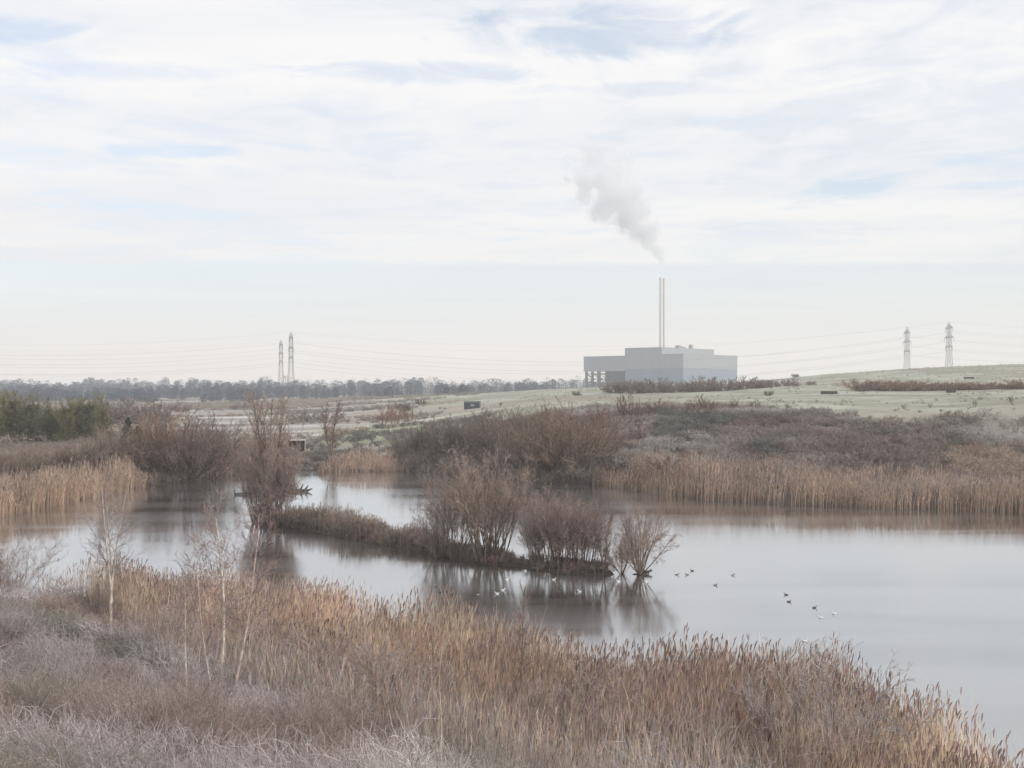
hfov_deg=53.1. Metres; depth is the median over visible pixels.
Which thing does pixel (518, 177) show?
sky
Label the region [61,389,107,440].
ivy clad tree
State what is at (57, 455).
bare bush
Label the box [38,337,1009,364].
power cable
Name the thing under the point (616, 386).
hedge bush
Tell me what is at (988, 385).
hedge bush
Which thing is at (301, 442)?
culvert
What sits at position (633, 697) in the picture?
sallow shrub
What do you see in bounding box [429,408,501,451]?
bare bush
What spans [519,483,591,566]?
bare shrub
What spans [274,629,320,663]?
sallow shrub
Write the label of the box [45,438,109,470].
bare bush
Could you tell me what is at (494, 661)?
reed bed
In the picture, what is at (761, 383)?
hedge bush
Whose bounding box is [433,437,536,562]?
willow shrub
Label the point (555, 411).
bare bush
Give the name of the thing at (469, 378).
power cable
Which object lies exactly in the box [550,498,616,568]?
bare shrub
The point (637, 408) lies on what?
sapling
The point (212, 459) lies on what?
bare bush
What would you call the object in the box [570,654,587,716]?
young shrub
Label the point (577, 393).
hill bush
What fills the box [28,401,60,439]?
ivy clad tree
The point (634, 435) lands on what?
bare bush
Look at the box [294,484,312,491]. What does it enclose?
fallen branch
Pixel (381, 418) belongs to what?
hill bush
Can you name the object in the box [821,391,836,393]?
feed trough
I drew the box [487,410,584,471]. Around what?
bare bush
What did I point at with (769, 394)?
hill bush
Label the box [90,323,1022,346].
power cable
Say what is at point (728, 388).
hedge bush
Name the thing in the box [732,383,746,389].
hedge bush
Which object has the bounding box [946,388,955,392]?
feed trough
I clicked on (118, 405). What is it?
marsh bush
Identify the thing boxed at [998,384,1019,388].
hedge bush
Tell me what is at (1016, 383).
hedge bush
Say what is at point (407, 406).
hill bush
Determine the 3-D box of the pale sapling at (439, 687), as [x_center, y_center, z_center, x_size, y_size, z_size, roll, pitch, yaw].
[-1.489,7.220,21.678,0.444,3.781,0.436,0,0,31]
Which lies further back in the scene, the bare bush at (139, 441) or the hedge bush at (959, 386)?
the hedge bush at (959, 386)
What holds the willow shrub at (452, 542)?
on the ground at (866, 404)
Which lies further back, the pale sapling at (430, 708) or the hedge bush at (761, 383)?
the hedge bush at (761, 383)
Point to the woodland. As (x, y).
(210, 391)
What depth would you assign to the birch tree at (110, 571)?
39.39 m
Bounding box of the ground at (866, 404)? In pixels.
[0,364,1023,765]
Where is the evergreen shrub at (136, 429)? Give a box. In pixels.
[131,425,144,437]
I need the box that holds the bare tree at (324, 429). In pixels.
[318,400,342,455]
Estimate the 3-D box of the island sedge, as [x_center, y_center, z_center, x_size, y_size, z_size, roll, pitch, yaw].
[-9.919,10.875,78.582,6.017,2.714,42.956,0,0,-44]
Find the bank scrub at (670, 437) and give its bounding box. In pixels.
[434,399,1023,497]
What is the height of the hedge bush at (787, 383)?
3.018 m
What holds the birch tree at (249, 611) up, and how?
on the ground at (866, 404)
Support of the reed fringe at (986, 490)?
on the ground at (866, 404)
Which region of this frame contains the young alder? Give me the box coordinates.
[512,580,539,715]
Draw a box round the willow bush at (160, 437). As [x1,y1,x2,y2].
[124,404,189,465]
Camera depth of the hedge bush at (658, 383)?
340.82 m
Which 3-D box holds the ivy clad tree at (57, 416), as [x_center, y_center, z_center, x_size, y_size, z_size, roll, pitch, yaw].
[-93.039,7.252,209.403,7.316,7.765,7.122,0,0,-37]
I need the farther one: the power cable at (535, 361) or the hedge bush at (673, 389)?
the power cable at (535, 361)
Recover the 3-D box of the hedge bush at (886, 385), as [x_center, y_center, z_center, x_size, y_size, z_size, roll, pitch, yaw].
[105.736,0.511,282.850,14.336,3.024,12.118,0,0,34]
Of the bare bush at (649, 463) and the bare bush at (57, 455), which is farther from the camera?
the bare bush at (57, 455)
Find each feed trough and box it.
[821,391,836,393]
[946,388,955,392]
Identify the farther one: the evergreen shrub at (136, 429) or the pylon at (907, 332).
the pylon at (907, 332)
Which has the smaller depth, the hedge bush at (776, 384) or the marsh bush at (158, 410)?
the marsh bush at (158, 410)
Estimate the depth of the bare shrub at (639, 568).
63.80 m
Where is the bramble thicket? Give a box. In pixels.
[0,572,849,767]
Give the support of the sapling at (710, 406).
on the ground at (866, 404)
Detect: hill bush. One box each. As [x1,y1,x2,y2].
[371,406,388,427]
[385,401,403,427]
[394,400,413,411]
[397,406,420,425]
[415,398,425,404]
[571,390,582,395]
[764,391,773,395]
[852,385,870,391]
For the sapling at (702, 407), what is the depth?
155.80 m
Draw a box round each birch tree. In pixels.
[78,471,148,648]
[166,548,218,687]
[175,522,233,693]
[191,485,266,702]
[196,498,288,696]
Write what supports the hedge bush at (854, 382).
on the ground at (866, 404)
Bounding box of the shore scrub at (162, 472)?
[0,412,615,486]
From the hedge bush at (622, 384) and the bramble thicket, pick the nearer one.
the bramble thicket
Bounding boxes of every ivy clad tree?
[0,388,33,440]
[0,403,10,441]
[10,392,54,441]
[12,396,41,435]
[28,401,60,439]
[41,403,67,437]
[52,400,87,440]
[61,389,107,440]
[64,396,90,437]
[73,396,112,438]
[91,402,117,437]
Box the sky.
[0,0,1023,386]
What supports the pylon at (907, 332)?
on the ground at (866, 404)
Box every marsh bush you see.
[75,396,156,424]
[102,397,157,423]
[113,398,183,423]
[172,404,193,411]
[228,402,250,408]
[279,409,323,422]
[316,411,346,420]
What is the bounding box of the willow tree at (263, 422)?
[241,387,297,514]
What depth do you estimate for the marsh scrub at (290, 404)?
421.86 m
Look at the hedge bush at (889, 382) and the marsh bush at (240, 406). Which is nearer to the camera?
the hedge bush at (889, 382)
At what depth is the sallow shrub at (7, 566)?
51.36 m
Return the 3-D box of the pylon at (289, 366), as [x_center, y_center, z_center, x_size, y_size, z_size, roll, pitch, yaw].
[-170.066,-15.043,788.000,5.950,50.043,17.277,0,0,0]
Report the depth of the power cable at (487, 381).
900.56 m
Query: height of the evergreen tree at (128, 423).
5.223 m
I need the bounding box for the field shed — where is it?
[463,401,480,409]
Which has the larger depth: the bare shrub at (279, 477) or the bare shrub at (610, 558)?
the bare shrub at (279, 477)
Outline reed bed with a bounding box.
[28,550,1023,767]
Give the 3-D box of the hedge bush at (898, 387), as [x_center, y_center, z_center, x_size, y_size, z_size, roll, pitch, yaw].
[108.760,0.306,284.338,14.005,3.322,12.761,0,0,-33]
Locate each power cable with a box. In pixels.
[9,333,1023,361]
[15,351,1013,380]
[18,355,1018,381]
[21,328,1018,350]
[21,351,1014,380]
[23,346,1004,373]
[25,337,1008,364]
[28,346,1007,373]
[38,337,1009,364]
[74,341,1023,371]
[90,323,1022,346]
[94,332,1014,361]
[104,342,1016,371]
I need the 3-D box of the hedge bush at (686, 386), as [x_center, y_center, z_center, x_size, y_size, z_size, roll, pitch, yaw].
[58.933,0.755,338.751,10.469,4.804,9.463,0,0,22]
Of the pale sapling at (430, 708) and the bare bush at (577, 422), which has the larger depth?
the bare bush at (577, 422)
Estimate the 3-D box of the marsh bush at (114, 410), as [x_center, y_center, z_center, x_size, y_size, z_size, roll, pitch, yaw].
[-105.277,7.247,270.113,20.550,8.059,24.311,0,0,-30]
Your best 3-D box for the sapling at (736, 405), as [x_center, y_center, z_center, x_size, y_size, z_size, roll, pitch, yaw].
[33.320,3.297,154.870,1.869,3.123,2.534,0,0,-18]
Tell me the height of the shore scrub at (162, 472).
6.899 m
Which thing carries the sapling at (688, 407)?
on the ground at (866, 404)
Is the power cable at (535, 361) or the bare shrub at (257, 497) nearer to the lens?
the bare shrub at (257, 497)
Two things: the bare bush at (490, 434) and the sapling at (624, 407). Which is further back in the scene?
the sapling at (624, 407)
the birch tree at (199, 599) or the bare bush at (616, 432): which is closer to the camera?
the birch tree at (199, 599)
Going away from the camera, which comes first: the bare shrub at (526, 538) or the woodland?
the bare shrub at (526, 538)
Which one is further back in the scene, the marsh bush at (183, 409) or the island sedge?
the marsh bush at (183, 409)
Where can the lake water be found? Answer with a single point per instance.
(932, 596)
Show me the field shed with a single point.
(468, 404)
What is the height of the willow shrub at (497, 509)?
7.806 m
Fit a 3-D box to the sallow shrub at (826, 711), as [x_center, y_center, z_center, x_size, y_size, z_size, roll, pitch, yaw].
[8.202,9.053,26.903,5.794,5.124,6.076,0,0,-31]
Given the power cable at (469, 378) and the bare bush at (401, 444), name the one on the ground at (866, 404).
the bare bush at (401, 444)
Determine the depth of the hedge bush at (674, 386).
346.06 m
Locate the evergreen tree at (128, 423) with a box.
[121,417,134,437]
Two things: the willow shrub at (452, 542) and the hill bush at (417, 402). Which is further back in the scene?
the hill bush at (417, 402)
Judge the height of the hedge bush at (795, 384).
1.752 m
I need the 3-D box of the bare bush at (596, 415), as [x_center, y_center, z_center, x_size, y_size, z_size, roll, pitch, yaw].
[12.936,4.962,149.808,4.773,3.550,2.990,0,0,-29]
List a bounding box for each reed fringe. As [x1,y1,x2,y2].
[0,450,147,516]
[195,459,251,479]
[318,443,403,471]
[592,444,1023,512]
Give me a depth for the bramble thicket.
16.30 m
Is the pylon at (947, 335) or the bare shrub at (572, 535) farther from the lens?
the pylon at (947, 335)
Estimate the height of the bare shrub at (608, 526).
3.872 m
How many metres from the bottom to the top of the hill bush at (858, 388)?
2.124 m
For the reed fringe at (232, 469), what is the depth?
131.57 m
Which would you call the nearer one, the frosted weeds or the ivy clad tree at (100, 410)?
the frosted weeds
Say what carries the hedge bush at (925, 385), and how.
on the ground at (866, 404)
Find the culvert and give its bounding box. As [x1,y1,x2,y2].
[287,439,305,450]
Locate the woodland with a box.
[0,376,698,402]
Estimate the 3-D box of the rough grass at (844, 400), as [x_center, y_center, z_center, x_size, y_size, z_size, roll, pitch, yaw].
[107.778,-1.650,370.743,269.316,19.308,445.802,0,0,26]
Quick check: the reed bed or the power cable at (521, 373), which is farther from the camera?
the power cable at (521, 373)
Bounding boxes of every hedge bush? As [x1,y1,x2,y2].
[599,381,624,392]
[607,379,634,391]
[608,382,624,392]
[618,379,652,393]
[631,380,660,392]
[644,378,680,391]
[652,384,673,392]
[664,385,680,392]
[666,380,688,391]
[675,379,703,391]
[680,375,724,391]
[709,378,739,390]
[725,375,760,389]
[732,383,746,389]
[749,379,769,388]
[755,379,775,387]
[767,379,782,386]
[781,378,799,385]
[790,382,800,385]
[832,378,886,389]
[868,378,918,389]
[871,380,916,390]
[888,379,928,390]
[901,382,942,390]
[909,381,951,389]
[913,383,943,390]
[927,380,971,389]
[940,381,981,389]
[954,382,1003,389]
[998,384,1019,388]
[1002,378,1023,388]
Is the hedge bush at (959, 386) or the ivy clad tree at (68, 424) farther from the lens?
the hedge bush at (959, 386)
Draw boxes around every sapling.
[197,605,206,680]
[424,656,436,753]
[432,637,450,759]
[615,392,632,415]
[630,397,645,416]
[644,399,664,413]
[684,401,694,409]
[688,394,710,412]
[702,397,717,409]
[728,395,739,408]
[747,400,759,407]
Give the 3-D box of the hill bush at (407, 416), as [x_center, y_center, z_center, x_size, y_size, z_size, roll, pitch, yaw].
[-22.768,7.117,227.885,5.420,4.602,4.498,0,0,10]
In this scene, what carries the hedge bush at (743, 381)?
on the ground at (866, 404)
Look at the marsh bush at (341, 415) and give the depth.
289.31 m
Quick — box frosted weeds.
[121,588,799,767]
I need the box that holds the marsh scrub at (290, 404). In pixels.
[0,391,493,442]
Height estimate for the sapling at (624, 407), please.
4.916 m
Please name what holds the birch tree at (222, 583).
on the ground at (866, 404)
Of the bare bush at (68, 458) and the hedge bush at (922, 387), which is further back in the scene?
the hedge bush at (922, 387)
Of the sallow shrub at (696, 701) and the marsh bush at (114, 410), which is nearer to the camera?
the sallow shrub at (696, 701)
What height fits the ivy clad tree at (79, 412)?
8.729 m
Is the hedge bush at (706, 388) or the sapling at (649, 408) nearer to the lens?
the sapling at (649, 408)
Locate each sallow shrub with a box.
[0,528,68,597]
[93,591,219,668]
[198,602,337,690]
[267,614,415,707]
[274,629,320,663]
[311,631,466,733]
[515,651,664,765]
[635,670,755,764]
[716,633,949,767]
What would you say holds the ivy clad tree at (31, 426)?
on the ground at (866, 404)
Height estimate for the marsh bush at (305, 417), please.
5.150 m
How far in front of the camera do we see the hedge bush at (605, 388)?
341.14 m
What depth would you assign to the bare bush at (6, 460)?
120.95 m
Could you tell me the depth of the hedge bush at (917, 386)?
277.78 m
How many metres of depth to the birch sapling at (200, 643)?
31.80 m
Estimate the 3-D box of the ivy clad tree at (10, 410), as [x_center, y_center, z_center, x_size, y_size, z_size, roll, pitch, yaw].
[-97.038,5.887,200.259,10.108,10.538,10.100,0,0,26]
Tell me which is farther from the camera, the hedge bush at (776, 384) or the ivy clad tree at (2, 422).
the hedge bush at (776, 384)
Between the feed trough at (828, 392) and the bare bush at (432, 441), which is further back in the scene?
the feed trough at (828, 392)
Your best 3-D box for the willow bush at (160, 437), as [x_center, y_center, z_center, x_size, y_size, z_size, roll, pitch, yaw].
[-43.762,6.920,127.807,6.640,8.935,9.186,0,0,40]
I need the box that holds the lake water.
[0,470,1023,767]
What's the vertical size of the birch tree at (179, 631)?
5.015 m
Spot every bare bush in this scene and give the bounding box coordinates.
[0,439,48,477]
[20,438,87,472]
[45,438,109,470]
[59,421,158,473]
[77,413,189,471]
[112,403,244,480]
[168,413,256,478]
[380,426,436,458]
[402,415,468,454]
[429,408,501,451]
[461,402,506,434]
[462,408,536,451]
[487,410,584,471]
[491,401,553,434]
[499,396,636,472]
[518,396,586,434]
[550,409,628,455]
[585,406,609,423]
[593,423,622,446]
[627,423,647,440]
[641,448,693,480]
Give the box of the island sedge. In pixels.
[247,499,613,574]
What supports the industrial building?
on the ground at (866, 404)
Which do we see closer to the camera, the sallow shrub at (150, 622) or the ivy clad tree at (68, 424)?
the sallow shrub at (150, 622)
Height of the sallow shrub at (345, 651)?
4.020 m
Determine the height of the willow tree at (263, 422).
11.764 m
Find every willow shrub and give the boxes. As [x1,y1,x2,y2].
[405,470,476,556]
[417,450,503,556]
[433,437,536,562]
[438,450,537,556]
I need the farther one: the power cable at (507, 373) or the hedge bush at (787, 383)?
the power cable at (507, 373)
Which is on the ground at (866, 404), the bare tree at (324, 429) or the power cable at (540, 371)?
the bare tree at (324, 429)
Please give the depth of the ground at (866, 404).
226.23 m
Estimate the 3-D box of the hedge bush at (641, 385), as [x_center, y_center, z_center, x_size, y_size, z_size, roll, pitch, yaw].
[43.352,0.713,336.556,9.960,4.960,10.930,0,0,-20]
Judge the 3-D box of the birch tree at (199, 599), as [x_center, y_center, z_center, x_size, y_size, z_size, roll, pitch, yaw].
[-9.392,7.236,31.361,2.001,5.920,1.828,0,0,-9]
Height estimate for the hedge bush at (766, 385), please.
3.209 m
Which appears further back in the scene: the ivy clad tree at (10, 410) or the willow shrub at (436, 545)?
the ivy clad tree at (10, 410)
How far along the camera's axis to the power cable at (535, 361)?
783.71 m
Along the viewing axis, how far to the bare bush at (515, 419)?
147.04 m
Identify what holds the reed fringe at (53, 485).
on the ground at (866, 404)
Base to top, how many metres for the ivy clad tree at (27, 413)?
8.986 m
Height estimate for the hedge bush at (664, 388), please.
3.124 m
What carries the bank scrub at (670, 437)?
on the ground at (866, 404)
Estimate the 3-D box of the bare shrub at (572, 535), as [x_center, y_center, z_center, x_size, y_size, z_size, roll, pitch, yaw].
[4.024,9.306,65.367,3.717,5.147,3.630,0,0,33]
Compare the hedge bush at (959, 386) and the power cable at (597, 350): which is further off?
the power cable at (597, 350)
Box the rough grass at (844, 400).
[449,364,1023,417]
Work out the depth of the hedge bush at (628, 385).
335.42 m
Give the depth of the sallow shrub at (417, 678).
31.38 m
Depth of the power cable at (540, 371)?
799.06 m
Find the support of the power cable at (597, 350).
hanging from the pylon at (281, 360)
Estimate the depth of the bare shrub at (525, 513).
66.47 m
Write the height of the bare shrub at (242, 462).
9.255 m
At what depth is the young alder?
32.12 m
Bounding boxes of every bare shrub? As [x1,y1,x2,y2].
[216,420,292,523]
[238,441,302,525]
[242,418,307,525]
[510,491,583,564]
[515,503,548,565]
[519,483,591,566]
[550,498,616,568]
[553,490,602,570]
[592,510,614,570]
[597,500,681,574]
[602,533,645,573]
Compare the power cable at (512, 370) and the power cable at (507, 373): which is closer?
the power cable at (512, 370)
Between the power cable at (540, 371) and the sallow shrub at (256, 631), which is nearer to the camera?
the sallow shrub at (256, 631)
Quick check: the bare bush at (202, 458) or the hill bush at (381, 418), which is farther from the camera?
the hill bush at (381, 418)
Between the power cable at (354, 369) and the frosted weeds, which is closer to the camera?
the frosted weeds
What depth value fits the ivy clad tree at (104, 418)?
203.63 m
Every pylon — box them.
[278,341,284,393]
[286,333,295,395]
[903,329,910,368]
[944,324,952,365]
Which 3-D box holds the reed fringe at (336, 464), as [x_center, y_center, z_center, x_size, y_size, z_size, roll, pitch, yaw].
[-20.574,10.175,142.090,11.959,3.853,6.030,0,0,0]
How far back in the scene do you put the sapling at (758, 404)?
154.76 m
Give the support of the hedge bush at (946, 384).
on the ground at (866, 404)
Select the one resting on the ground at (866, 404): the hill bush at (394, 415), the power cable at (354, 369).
the hill bush at (394, 415)
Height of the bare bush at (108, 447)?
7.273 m
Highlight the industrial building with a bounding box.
[584,277,736,387]
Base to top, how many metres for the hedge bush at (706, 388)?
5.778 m
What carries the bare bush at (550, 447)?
on the ground at (866, 404)
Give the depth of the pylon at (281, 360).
930.71 m
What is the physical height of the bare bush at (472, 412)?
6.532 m
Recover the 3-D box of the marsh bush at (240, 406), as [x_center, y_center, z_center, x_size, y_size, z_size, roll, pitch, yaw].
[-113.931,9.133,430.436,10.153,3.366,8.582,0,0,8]
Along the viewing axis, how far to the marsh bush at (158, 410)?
286.91 m
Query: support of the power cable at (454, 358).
hanging from the pylon at (289, 366)

